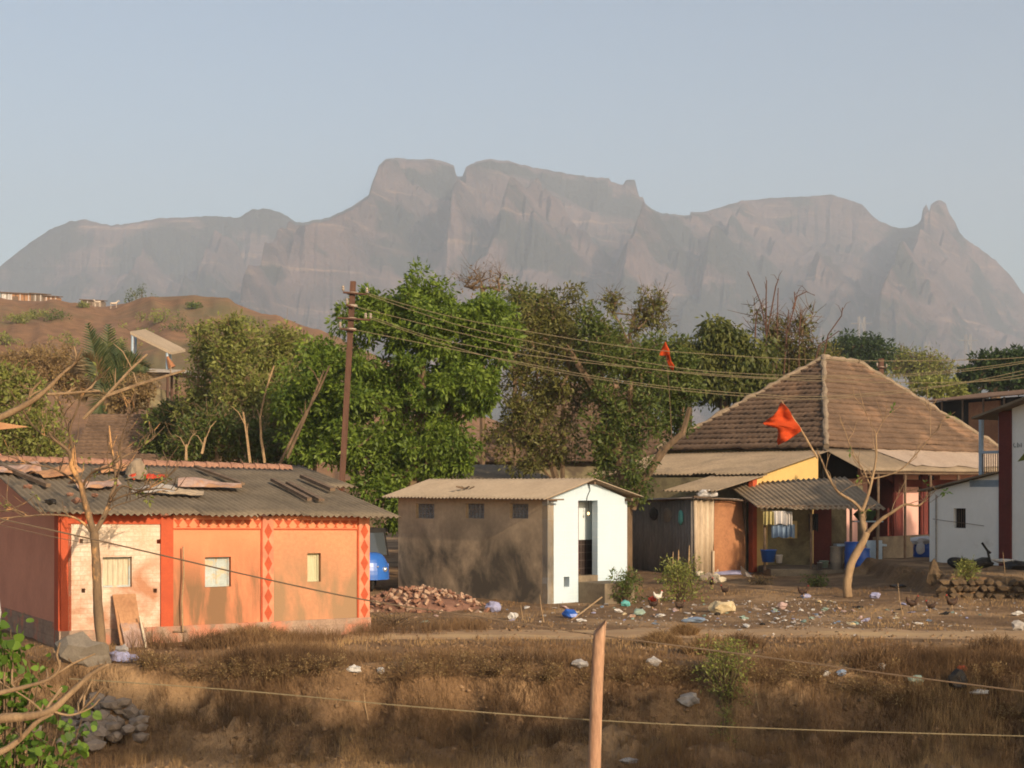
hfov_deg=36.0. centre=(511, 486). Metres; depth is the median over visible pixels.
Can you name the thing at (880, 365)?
utility pole
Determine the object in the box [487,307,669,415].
leafy tree
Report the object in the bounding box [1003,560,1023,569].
rubble lump
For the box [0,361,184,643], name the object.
bare tree
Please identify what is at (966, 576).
weed bush
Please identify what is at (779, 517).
hanging cloth
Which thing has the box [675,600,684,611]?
chicken
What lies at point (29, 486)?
brick chunk
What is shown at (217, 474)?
wooden plank
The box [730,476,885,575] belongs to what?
front porch
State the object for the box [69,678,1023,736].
fence wire
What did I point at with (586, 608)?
cane stick
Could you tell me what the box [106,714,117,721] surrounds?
grey stone
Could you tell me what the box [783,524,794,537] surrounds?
hanging cloth
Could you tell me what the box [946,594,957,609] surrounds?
chicken
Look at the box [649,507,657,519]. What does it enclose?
hung cloth
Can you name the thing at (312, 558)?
window
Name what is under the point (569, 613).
plastic bag
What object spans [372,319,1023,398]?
power wire
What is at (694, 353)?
power wire
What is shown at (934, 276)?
mountains
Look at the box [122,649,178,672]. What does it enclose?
dry bush
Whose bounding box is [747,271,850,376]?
dead canes
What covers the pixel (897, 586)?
rag
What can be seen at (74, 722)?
grey stone
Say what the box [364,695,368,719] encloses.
dry stalk
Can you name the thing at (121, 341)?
hill bush
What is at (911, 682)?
plastic bag
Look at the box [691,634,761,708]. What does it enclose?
weed bush
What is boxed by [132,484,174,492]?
broken sheet
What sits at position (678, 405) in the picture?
leafy tree
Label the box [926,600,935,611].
chicken
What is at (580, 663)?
plastic bag
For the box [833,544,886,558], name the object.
water stand
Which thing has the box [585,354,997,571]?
tiled house
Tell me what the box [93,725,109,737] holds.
grey stone
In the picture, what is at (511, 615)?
plastic bag
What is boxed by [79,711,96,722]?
grey stone
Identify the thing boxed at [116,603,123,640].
leaning board
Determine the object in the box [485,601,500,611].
plastic bag
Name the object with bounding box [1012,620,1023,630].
plastic bag
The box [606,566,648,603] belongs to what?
weed bush
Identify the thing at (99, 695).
grey stone
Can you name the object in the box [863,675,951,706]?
dry bush
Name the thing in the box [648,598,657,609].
chicken
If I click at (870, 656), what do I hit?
straw tuft
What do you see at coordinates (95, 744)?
grey stone
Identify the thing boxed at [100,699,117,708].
grey stone
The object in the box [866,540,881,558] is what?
white board
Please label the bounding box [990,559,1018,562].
white sheet scrap
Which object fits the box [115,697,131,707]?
grey stone
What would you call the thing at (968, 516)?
white house
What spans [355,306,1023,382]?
power wire
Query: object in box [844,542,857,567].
barrel
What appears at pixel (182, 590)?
bamboo rod
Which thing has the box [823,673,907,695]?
dry bush
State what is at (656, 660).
plastic bag
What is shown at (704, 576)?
wood chunk
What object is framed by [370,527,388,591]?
auto rickshaw
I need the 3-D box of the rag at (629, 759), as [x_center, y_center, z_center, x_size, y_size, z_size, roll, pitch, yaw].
[1.733,4.058,23.258,0.314,0.101,0.198,0,0,0]
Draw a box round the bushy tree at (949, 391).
[905,370,972,402]
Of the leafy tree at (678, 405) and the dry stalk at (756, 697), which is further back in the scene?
the leafy tree at (678, 405)
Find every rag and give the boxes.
[619,757,639,763]
[677,692,699,706]
[890,584,906,587]
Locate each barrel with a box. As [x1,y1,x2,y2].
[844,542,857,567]
[854,548,869,566]
[913,544,928,556]
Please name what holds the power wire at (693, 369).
attached to the utility pole at (351, 318)
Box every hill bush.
[0,330,23,345]
[2,313,32,323]
[19,308,49,319]
[31,308,72,320]
[47,331,79,345]
[76,300,89,307]
[104,328,142,346]
[119,322,154,331]
[124,285,157,302]
[134,308,175,323]
[152,310,202,331]
[185,300,203,309]
[185,331,222,346]
[239,314,256,324]
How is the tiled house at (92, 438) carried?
on the ground at (874, 572)
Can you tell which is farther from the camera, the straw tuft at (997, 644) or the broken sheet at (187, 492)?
the broken sheet at (187, 492)
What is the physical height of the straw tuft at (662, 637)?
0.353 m
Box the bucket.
[775,554,782,562]
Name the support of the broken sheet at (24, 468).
on the village house at (294, 539)
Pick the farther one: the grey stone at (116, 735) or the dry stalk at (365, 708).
the dry stalk at (365, 708)
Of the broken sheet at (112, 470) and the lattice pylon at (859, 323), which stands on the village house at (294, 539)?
the broken sheet at (112, 470)
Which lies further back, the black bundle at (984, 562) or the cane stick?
the black bundle at (984, 562)
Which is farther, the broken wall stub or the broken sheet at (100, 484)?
the broken wall stub
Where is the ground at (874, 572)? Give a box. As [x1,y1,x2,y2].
[0,532,1023,767]
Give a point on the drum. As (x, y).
(836, 561)
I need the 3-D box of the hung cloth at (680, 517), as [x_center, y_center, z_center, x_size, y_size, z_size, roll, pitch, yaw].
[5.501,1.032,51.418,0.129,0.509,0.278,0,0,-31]
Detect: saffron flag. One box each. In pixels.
[660,341,673,443]
[763,401,817,458]
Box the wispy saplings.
[729,294,825,379]
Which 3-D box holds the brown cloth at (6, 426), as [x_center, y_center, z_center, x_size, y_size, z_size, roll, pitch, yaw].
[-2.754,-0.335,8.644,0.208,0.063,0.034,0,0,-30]
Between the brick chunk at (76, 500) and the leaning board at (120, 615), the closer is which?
the leaning board at (120, 615)
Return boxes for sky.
[0,0,1023,293]
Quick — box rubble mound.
[370,593,480,612]
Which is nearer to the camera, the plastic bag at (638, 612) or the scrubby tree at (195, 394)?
the plastic bag at (638, 612)
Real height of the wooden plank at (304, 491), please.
0.402 m
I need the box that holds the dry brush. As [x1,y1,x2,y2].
[0,632,1023,767]
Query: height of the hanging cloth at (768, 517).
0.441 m
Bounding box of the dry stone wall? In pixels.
[935,578,1023,598]
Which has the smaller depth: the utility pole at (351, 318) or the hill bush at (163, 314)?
the utility pole at (351, 318)
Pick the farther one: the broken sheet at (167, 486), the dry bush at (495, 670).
the broken sheet at (167, 486)
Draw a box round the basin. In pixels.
[819,560,828,567]
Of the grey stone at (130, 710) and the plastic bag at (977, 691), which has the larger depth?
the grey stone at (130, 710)
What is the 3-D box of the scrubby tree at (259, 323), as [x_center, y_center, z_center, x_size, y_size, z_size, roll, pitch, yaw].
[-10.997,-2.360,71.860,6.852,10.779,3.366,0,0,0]
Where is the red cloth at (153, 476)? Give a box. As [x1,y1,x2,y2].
[144,474,166,478]
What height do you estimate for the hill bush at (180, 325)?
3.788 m
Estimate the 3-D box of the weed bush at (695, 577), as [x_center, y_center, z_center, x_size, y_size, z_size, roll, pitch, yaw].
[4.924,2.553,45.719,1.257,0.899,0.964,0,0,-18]
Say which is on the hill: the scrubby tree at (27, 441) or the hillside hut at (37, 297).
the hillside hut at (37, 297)
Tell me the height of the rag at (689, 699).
0.233 m
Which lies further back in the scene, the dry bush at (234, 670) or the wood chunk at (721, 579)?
the wood chunk at (721, 579)
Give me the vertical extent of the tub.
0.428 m
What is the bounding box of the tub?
[760,549,775,561]
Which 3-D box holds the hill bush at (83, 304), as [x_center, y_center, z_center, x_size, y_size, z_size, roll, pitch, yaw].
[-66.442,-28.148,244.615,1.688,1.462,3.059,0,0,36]
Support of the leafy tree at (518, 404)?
on the ground at (874, 572)
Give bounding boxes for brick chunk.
[23,484,31,488]
[44,499,56,504]
[71,497,81,503]
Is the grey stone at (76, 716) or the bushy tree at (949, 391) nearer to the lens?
the grey stone at (76, 716)
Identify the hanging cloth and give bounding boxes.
[763,512,773,524]
[771,524,783,537]
[772,511,785,524]
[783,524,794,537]
[786,512,791,524]
[809,514,817,531]
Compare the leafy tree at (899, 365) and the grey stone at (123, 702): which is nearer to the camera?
the grey stone at (123, 702)
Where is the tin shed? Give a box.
[632,496,748,575]
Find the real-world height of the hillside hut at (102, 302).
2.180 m
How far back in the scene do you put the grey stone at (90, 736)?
23.91 m
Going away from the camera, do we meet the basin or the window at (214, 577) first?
the window at (214, 577)
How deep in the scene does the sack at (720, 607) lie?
35.54 m
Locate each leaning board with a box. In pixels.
[112,594,139,645]
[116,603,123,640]
[120,622,147,647]
[139,616,145,647]
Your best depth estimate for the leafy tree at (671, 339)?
73.73 m
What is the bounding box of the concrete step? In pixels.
[579,580,633,604]
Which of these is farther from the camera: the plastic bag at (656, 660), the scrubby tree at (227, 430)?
the scrubby tree at (227, 430)
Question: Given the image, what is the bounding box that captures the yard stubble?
[5,566,1023,658]
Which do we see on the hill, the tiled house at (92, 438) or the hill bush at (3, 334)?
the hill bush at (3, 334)
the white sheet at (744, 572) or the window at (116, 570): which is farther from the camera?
the white sheet at (744, 572)
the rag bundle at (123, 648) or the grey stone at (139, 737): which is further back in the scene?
the rag bundle at (123, 648)
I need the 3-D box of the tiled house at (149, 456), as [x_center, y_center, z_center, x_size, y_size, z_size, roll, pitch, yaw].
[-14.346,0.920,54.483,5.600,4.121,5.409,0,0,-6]
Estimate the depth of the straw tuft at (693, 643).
26.93 m
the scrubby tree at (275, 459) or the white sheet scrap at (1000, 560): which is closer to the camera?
the white sheet scrap at (1000, 560)
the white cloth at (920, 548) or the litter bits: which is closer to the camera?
the litter bits
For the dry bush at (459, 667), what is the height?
0.503 m
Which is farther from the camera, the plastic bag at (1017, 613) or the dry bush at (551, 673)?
the plastic bag at (1017, 613)
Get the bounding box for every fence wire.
[0,518,1023,691]
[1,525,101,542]
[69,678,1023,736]
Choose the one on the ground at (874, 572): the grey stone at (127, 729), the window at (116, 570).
the grey stone at (127, 729)
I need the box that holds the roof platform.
[130,329,200,413]
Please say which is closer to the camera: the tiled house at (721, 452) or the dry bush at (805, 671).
the dry bush at (805, 671)
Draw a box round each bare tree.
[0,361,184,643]
[451,250,513,464]
[817,383,959,597]
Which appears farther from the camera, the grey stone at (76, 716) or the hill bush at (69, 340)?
the hill bush at (69, 340)
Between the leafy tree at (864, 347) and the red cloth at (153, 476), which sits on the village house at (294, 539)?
the red cloth at (153, 476)
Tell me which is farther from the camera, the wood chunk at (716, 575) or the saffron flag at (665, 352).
the saffron flag at (665, 352)
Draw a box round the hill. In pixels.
[0,295,501,527]
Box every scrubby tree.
[0,336,88,437]
[0,359,78,457]
[94,371,162,413]
[124,393,187,453]
[157,398,284,463]
[162,308,223,461]
[198,304,277,462]
[208,319,334,404]
[243,309,310,463]
[249,413,324,471]
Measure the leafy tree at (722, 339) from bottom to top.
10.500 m
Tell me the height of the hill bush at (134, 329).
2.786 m
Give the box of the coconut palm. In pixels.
[66,322,161,413]
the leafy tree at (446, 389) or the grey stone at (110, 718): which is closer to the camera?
the grey stone at (110, 718)
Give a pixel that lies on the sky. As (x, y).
(112, 112)
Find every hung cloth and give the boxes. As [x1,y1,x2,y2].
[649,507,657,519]
[663,507,671,521]
[678,510,682,524]
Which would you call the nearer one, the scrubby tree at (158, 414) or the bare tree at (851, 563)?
the bare tree at (851, 563)
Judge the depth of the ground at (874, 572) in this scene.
25.23 m
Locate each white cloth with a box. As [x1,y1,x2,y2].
[910,536,928,543]
[916,543,924,553]
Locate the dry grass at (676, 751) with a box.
[0,669,1023,767]
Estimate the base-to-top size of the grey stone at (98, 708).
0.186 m
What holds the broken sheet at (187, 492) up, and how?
on the village house at (294, 539)
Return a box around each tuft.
[182,629,256,649]
[223,622,297,642]
[370,602,455,626]
[637,628,683,646]
[663,621,703,635]
[680,630,737,654]
[720,629,769,648]
[840,643,913,685]
[952,628,1023,655]
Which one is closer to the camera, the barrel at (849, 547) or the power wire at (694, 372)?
the power wire at (694, 372)
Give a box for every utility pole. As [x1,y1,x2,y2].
[337,281,371,491]
[876,359,886,373]
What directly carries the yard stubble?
on the ground at (874, 572)
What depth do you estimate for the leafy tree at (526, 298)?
63.91 m
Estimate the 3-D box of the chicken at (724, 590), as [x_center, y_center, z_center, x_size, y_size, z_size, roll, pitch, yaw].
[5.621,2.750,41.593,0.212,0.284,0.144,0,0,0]
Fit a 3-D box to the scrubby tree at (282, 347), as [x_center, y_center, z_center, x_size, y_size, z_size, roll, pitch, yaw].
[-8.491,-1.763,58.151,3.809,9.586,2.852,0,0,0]
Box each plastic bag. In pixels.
[347,664,360,672]
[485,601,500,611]
[507,612,517,619]
[561,609,576,618]
[571,659,587,668]
[621,600,630,606]
[633,609,645,615]
[646,656,661,665]
[681,617,705,622]
[777,602,786,608]
[800,594,810,597]
[836,669,845,675]
[869,592,880,598]
[908,675,923,684]
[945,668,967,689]
[969,689,988,693]
[1011,611,1023,615]
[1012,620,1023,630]
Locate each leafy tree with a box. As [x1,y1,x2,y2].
[260,256,528,536]
[474,279,617,478]
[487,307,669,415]
[494,274,561,466]
[566,295,691,575]
[586,277,677,460]
[624,328,779,426]
[630,344,709,571]
[657,312,784,412]
[759,316,845,380]
[816,327,902,373]
[884,342,963,393]
[948,344,1023,398]
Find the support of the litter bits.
on the ground at (874, 572)
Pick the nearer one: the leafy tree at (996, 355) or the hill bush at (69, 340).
the leafy tree at (996, 355)
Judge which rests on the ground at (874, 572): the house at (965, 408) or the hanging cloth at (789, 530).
the house at (965, 408)
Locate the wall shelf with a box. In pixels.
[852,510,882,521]
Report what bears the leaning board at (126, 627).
on the ground at (874, 572)
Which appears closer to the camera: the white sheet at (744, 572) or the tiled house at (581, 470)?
the white sheet at (744, 572)
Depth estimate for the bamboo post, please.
7.97 m
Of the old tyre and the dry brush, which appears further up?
the old tyre
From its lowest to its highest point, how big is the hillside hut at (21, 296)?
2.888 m
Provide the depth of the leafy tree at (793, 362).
69.70 m
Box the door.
[814,509,831,563]
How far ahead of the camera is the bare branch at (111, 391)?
39.97 m
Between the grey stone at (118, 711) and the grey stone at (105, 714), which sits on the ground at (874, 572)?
the grey stone at (118, 711)
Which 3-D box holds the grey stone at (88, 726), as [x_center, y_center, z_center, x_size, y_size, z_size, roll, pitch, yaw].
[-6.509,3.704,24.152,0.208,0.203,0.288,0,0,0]
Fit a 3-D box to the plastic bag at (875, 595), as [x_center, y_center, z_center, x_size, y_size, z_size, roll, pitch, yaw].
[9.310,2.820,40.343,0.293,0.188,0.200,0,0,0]
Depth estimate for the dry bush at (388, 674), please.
25.17 m
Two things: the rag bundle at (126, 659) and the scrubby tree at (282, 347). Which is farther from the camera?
the scrubby tree at (282, 347)
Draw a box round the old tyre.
[947,557,970,568]
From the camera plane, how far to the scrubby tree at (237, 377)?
55.72 m
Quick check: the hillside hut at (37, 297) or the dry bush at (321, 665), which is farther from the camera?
the hillside hut at (37, 297)
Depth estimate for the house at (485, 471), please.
55.12 m
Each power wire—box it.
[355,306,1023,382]
[357,330,1022,396]
[368,293,1023,360]
[368,295,1022,375]
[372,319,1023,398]
[373,317,1021,378]
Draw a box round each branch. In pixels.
[0,346,99,420]
[0,642,109,754]
[82,343,184,419]
[456,486,474,488]
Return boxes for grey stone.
[71,720,77,726]
[73,709,80,718]
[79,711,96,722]
[80,721,91,731]
[83,731,103,741]
[86,739,106,750]
[88,692,103,701]
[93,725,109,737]
[94,704,107,710]
[99,709,109,719]
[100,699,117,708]
[103,695,115,700]
[105,721,121,731]
[105,734,115,742]
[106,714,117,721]
[110,731,121,739]
[114,709,123,714]
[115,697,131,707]
[116,716,125,725]
[121,724,135,734]
[123,706,138,715]
[128,717,141,725]
[132,732,148,742]
[134,723,147,731]
[136,715,149,721]
[138,709,145,714]
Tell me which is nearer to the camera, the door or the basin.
the basin
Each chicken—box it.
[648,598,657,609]
[653,590,662,602]
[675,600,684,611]
[720,585,728,594]
[798,585,808,595]
[906,595,918,610]
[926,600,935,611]
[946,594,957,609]
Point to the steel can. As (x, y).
(819, 565)
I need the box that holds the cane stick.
[571,597,602,619]
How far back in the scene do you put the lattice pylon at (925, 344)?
1148.40 m
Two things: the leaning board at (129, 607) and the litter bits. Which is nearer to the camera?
the leaning board at (129, 607)
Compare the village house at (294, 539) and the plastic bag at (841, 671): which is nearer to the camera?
the plastic bag at (841, 671)
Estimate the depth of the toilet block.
39.90 m
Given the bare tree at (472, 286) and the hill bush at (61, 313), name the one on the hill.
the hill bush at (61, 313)
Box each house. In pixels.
[0,454,400,646]
[23,453,175,542]
[74,413,183,513]
[262,465,357,515]
[399,464,549,488]
[470,383,670,478]
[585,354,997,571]
[917,397,1023,565]
[918,389,1023,534]
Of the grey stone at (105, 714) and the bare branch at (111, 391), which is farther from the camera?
the bare branch at (111, 391)
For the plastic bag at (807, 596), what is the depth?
40.60 m
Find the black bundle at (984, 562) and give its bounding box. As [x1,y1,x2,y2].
[972,557,993,567]
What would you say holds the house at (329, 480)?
on the ground at (874, 572)
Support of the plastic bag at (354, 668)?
on the ground at (874, 572)
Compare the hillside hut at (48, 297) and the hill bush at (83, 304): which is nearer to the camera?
the hill bush at (83, 304)
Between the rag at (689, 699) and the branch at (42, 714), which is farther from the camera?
the rag at (689, 699)
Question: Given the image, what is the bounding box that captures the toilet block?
[381,478,642,603]
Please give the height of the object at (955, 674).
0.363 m
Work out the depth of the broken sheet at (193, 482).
31.42 m
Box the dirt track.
[343,627,1023,639]
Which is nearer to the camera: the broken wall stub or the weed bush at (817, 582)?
the broken wall stub
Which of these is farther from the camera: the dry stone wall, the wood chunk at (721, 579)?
the wood chunk at (721, 579)
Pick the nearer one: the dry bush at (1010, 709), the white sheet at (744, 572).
the dry bush at (1010, 709)
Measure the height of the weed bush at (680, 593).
1.300 m
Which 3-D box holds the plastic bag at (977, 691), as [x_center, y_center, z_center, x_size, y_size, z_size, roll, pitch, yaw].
[7.349,3.244,24.811,0.340,0.091,0.201,0,0,0]
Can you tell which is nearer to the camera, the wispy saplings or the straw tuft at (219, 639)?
the straw tuft at (219, 639)
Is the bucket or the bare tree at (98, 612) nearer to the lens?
the bare tree at (98, 612)
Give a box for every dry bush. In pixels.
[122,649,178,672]
[140,652,238,681]
[177,654,260,679]
[246,658,326,684]
[276,650,351,675]
[373,651,447,682]
[403,646,499,676]
[446,649,551,677]
[514,658,588,684]
[581,655,681,684]
[648,654,712,683]
[739,659,810,687]
[754,654,899,684]
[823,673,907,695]
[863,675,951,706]
[947,659,1017,682]
[993,701,1023,723]
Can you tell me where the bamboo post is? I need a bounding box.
[588,620,605,767]
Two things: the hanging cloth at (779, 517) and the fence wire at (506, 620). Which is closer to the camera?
the fence wire at (506, 620)
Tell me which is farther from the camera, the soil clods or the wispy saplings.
the wispy saplings
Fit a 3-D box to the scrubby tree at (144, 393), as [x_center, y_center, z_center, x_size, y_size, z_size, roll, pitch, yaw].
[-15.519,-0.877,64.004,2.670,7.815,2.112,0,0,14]
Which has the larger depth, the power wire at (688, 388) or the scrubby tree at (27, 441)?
the scrubby tree at (27, 441)
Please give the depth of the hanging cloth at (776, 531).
50.74 m
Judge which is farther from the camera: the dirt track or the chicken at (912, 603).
the chicken at (912, 603)
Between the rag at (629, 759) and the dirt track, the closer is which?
the rag at (629, 759)
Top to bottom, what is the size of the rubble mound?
0.410 m
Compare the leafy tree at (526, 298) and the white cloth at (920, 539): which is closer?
the white cloth at (920, 539)
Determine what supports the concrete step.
on the ground at (874, 572)
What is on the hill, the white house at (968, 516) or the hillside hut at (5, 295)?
the hillside hut at (5, 295)
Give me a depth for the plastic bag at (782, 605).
36.92 m
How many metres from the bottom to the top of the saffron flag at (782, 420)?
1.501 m
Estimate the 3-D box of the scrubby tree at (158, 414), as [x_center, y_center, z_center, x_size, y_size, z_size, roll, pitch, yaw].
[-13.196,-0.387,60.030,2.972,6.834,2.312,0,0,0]
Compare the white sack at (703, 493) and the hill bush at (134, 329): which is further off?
the hill bush at (134, 329)
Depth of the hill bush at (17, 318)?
218.64 m
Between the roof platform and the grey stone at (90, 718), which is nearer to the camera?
the grey stone at (90, 718)
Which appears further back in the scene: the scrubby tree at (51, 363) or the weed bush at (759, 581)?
the scrubby tree at (51, 363)
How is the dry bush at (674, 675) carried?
on the ground at (874, 572)
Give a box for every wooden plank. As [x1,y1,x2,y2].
[0,464,50,486]
[193,465,244,484]
[270,478,311,500]
[285,481,323,500]
[300,475,334,490]
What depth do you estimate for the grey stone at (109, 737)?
24.22 m
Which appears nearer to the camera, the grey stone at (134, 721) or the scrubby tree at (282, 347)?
the grey stone at (134, 721)
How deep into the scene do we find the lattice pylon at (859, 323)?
898.41 m
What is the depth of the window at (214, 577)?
29.57 m
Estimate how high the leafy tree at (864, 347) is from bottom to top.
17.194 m
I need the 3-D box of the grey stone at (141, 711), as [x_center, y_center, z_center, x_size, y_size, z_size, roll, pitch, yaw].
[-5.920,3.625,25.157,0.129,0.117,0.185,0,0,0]
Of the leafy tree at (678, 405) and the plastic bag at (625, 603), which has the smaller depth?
the plastic bag at (625, 603)
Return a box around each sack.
[696,489,717,496]
[708,601,735,613]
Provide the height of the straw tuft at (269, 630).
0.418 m
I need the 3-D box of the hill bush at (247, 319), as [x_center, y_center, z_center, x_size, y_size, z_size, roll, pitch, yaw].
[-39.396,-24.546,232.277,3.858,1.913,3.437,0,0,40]
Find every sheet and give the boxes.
[0,461,41,472]
[29,464,81,477]
[68,479,120,488]
[95,462,127,472]
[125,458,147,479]
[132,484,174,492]
[153,488,203,495]
[178,477,241,487]
[715,570,752,574]
[741,566,751,576]
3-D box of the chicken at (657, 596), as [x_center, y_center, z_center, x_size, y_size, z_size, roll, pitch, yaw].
[3.597,2.714,38.745,0.252,0.318,0.149,0,0,0]
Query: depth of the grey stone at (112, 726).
24.28 m
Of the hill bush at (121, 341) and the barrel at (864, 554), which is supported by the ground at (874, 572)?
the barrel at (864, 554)
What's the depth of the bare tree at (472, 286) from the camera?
61.91 m
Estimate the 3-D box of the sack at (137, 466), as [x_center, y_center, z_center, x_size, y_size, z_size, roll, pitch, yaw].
[-7.588,-0.346,31.797,0.444,0.444,0.723,0,0,-13]
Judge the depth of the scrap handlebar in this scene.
45.17 m
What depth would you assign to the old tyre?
44.96 m
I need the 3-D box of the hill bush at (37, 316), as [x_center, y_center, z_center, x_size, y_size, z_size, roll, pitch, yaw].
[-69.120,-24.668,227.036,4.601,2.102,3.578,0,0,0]
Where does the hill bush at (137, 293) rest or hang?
on the hill
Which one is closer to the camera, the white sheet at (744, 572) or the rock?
the rock
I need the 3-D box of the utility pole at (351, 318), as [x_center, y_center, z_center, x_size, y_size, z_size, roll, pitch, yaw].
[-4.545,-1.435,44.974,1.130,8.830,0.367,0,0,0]
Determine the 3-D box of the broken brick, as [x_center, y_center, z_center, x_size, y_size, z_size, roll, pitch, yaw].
[-2.646,2.509,36.622,0.112,0.088,0.201,25,-56,-33]
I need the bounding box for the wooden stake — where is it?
[688,545,689,567]
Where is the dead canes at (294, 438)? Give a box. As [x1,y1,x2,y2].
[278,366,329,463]
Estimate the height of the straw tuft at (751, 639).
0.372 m
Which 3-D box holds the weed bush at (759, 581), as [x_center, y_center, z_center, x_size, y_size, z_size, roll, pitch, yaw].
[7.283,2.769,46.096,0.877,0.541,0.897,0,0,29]
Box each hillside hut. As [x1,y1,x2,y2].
[0,292,11,299]
[10,292,30,300]
[31,293,50,300]
[43,295,62,300]
[79,299,105,306]
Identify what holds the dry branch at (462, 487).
on the toilet block
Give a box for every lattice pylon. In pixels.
[851,316,871,336]
[922,341,935,399]
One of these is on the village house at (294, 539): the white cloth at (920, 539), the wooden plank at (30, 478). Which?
the wooden plank at (30, 478)
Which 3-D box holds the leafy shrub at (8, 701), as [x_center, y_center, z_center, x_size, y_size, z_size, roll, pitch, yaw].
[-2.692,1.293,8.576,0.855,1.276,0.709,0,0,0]
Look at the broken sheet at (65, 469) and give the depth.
30.96 m
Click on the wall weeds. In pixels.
(456, 624)
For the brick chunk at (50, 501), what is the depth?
28.33 m
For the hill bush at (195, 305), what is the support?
on the hill
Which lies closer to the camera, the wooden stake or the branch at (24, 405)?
the branch at (24, 405)
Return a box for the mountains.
[0,158,1023,433]
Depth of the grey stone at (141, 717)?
24.38 m
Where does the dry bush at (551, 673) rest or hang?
on the ground at (874, 572)
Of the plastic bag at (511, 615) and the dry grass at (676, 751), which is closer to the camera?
the dry grass at (676, 751)
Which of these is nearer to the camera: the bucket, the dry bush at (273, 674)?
the dry bush at (273, 674)
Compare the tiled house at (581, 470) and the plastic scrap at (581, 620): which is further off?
the tiled house at (581, 470)
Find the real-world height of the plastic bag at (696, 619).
0.126 m
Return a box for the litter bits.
[529,597,1018,637]
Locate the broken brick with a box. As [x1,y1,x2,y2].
[394,590,401,596]
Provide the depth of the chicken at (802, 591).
40.56 m
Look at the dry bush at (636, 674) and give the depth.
25.17 m
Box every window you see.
[103,557,129,586]
[205,557,228,586]
[307,553,318,581]
[956,508,965,527]
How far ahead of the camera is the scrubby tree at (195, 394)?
57.77 m
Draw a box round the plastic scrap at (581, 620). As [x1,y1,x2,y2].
[576,618,586,621]
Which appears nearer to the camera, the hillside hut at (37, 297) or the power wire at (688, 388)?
the power wire at (688, 388)
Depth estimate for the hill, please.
220.05 m
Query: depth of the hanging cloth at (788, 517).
50.61 m
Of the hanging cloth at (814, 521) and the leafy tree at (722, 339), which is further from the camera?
the leafy tree at (722, 339)
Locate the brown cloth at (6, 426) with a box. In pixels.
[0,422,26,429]
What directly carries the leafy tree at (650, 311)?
on the ground at (874, 572)
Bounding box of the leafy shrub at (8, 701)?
[0,612,101,767]
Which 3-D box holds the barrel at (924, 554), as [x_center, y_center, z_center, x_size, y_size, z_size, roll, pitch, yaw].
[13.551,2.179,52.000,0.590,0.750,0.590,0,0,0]
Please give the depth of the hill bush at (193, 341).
192.53 m
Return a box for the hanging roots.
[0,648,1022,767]
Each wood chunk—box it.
[699,574,708,580]
[712,573,719,578]
[717,577,726,581]
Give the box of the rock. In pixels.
[53,631,111,666]
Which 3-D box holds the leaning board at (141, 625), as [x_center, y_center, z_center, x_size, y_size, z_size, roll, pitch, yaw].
[-6.551,2.768,28.067,0.034,0.889,0.437,0,0,-39]
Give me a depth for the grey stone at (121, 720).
24.70 m
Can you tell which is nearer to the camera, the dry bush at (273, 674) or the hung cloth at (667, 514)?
the dry bush at (273, 674)
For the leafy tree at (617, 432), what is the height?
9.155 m
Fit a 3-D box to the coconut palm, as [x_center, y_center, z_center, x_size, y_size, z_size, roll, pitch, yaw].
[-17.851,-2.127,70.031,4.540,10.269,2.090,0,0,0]
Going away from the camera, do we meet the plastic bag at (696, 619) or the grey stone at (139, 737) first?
the grey stone at (139, 737)
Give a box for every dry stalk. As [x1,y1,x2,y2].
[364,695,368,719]
[754,680,759,711]
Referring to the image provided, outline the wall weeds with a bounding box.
[119,614,491,650]
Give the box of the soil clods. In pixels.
[20,625,1023,767]
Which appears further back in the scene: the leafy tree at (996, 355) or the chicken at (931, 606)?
the leafy tree at (996, 355)
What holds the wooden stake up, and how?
on the ground at (874, 572)
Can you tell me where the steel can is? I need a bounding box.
[817,562,822,569]
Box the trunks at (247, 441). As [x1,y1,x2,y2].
[25,366,274,462]
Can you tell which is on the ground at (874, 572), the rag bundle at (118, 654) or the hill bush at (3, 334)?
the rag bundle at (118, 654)
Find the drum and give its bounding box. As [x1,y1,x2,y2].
[830,546,842,568]
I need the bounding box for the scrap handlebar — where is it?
[981,542,991,563]
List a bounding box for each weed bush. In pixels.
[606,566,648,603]
[654,553,714,601]
[658,559,704,583]
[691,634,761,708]
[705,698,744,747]
[745,572,776,584]
[800,573,829,586]
[951,554,982,581]
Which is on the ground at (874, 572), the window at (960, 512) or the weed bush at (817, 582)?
the weed bush at (817, 582)
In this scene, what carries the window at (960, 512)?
in the white house at (968, 516)
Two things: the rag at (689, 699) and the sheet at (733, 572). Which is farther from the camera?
the sheet at (733, 572)
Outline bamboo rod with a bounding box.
[181,546,184,631]
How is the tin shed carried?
on the ground at (874, 572)
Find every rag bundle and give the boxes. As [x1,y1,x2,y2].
[109,650,128,661]
[115,644,128,652]
[122,654,137,662]
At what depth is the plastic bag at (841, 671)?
25.17 m
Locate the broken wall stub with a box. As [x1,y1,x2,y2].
[927,559,942,585]
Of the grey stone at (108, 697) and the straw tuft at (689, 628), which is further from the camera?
the straw tuft at (689, 628)

